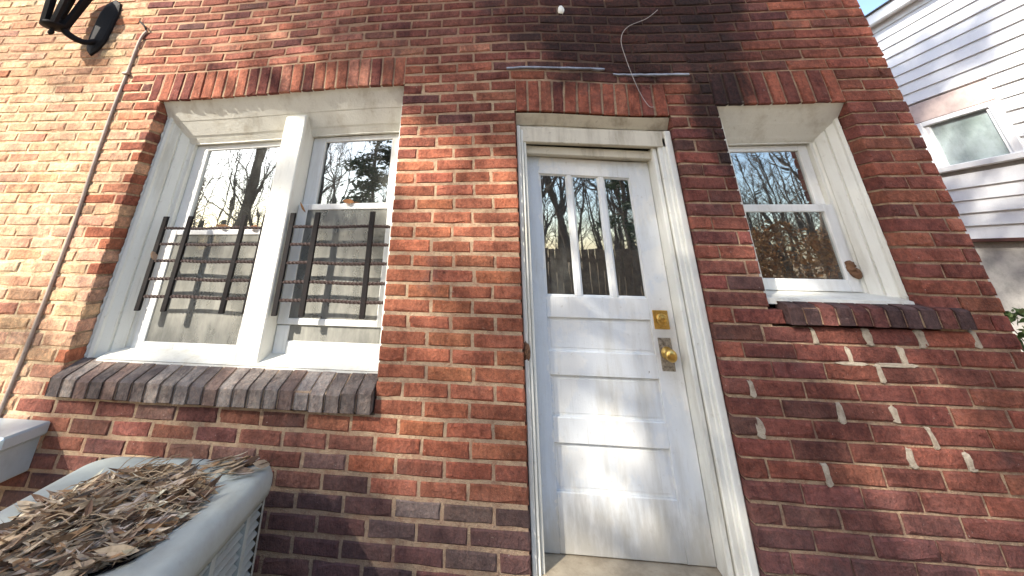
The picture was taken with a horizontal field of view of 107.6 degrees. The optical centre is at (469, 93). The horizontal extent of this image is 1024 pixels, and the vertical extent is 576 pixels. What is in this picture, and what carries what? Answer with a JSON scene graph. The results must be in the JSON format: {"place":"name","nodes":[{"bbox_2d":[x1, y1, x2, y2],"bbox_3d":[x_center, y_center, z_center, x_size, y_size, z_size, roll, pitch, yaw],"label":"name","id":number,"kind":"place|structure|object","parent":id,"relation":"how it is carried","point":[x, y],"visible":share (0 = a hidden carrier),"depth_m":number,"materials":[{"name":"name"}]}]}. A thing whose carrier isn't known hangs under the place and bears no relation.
{"place":"outdoors","nodes":[
{"label":"outdoors","id":0,"kind":"place"},
{"bbox_2d":[857,0,887,14],"label":"sky","id":1,"kind":"structure","parent":0,"point":[867,6],"materials":[{"name":"blue"}]},
{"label":"ground","id":2,"kind":"structure","parent":0,"visible":0},
{"bbox_2d":[0,0,1023,575],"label":"brick house","id":3,"kind":"structure","parent":2,"relation":"on","point":[496,318],"depth_m":1.93,"materials":[{"name":"red brick"}]},
{"bbox_2d":[0,418,49,482],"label":"utility box","id":4,"kind":"object","parent":3,"relation":"attached to","point":[19,439],"visible":1,"depth_m":1.69,"materials":[{"name":"white plastic"}]},
{"bbox_2d":[0,21,147,416],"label":"conduit","id":5,"kind":"object","parent":3,"relation":"attached to","point":[48,290],"visible":1,"depth_m":2.13,"materials":[{"name":"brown metal"}]},
{"bbox_2d":[39,0,121,55],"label":"wall lantern","id":6,"kind":"object","parent":3,"relation":"attached to","point":[62,19],"depth_m":2.64,"materials":[{"name":"black paint"}]},
{"bbox_2d":[150,251,157,260],"bbox_3d":[-1.822,0.937,2.154,0.023,0.050,0.038,-18,-30,38],"label":"dry leaf","id":7,"kind":"object","parent":3,"relation":"on","point":[154,255],"visible":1,"depth_m":2.16,"materials":[{"name":"brown plant"}]},
{"bbox_2d":[84,85,404,373],"bbox_3d":[-1.213,0.732,2.263,1.636,1.558,0.335,-1,-23,5],"label":"window","id":8,"kind":"structure","parent":3,"relation":"in","point":[201,144],"depth_m":2.21,"materials":[{"name":"white paint"}]},
{"bbox_2d":[342,199,353,203],"bbox_3d":[-0.740,0.657,2.273,0.068,0.029,0.020,-1,-23,5],"label":"dry leaf","id":9,"kind":"object","parent":3,"relation":"on","point":[348,201],"visible":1,"depth_m":2.28,"materials":[{"name":"orange plant"}]},
{"bbox_2d":[507,66,604,70],"bbox_3d":[0.519,-0.152,2.278,0.585,0.046,0.016,-1,-23,5],"label":"lead strip","id":10,"kind":"object","parent":3,"relation":"on","point":[550,67],"visible":1,"depth_m":2.27,"materials":[{"name":"grey metal"}]},
{"bbox_2d":[558,6,563,14],"bbox_3d":[0.598,-0.547,2.438,0.044,0.071,0.016,-1,-23,5],"label":"paint blob","id":11,"kind":"object","parent":3,"relation":"attached to","point":[560,9],"visible":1,"depth_m":2.43,"materials":[{"name":"white paint"}]},
{"bbox_2d":[527,156,716,566],"bbox_3d":[0.673,1.153,1.877,0.700,1.708,0.105,-1,-23,5],"label":"door","id":12,"kind":"structure","parent":3,"relation":"in","point":[621,478],"depth_m":1.76,"materials":[{"name":"white paint"}]},
{"bbox_2d":[621,11,655,106],"bbox_3d":[1.058,-0.227,2.245,0.265,0.664,0.012,0,-23,3],"label":"loose wire","id":13,"kind":"object","parent":3,"relation":"hanging from","point":[626,59],"visible":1,"depth_m":2.25,"materials":[{"name":"grey metal"}]},
{"bbox_2d":[613,73,689,76],"bbox_3d":[1.068,-0.111,2.206,0.430,0.030,0.016,-1,-23,5],"label":"lead strip","id":14,"kind":"object","parent":3,"relation":"attached to","point":[655,74],"visible":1,"depth_m":2.20,"materials":[{"name":"grey metal"}]},
{"bbox_2d":[717,100,914,304],"bbox_3d":[1.746,0.569,2.049,0.678,1.011,0.342,-1,-23,5],"label":"window","id":15,"kind":"structure","parent":3,"relation":"in","point":[815,240],"depth_m":2.06,"materials":[{"name":"white paint"}]},
{"bbox_2d":[844,260,862,278],"bbox_3d":[1.961,0.898,1.902,0.061,0.088,0.040,-1,-23,5],"label":"mud nest","id":16,"kind":"object","parent":3,"relation":"on","point":[853,270],"visible":1,"depth_m":1.90,"materials":[{"name":"brown soil"}]},
{"bbox_2d":[864,0,1023,351],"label":"house siding","id":17,"kind":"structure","parent":2,"relation":"on","point":[956,67],"depth_m":3.89,"materials":[{"name":"white plastic"}]},
{"bbox_2d":[909,79,1023,173],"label":"window","id":18,"kind":"structure","parent":17,"relation":"in","point":[985,137],"depth_m":3.96,"materials":[{"name":"white"}]},
{"bbox_2d":[1004,307,1023,351],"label":"garden bush","id":19,"kind":"object","parent":2,"relation":"on","point":[1012,317],"visible":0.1,"depth_m":2.63,"materials":[{"name":"green plant"}]},
{"bbox_3d":[-1.174,1.851,0.972,0.920,0.070,0.850,-1,-23,5],"label":"concrete pad","id":20,"kind":"object","parent":2,"relation":"on","visible":0},
{"bbox_2d":[0,457,272,575],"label":"air conditioner","id":21,"kind":"object","parent":20,"relation":"on","point":[219,536],"visible":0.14,"depth_m":1.23,"materials":[{"name":"grey metal"}]},
{"bbox_2d":[0,452,277,575],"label":"dead leaves","id":22,"kind":"object","parent":21,"relation":"on","point":[96,522],"visible":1,"depth_m":1.15,"materials":[{"name":"brown plant"}]}
]}

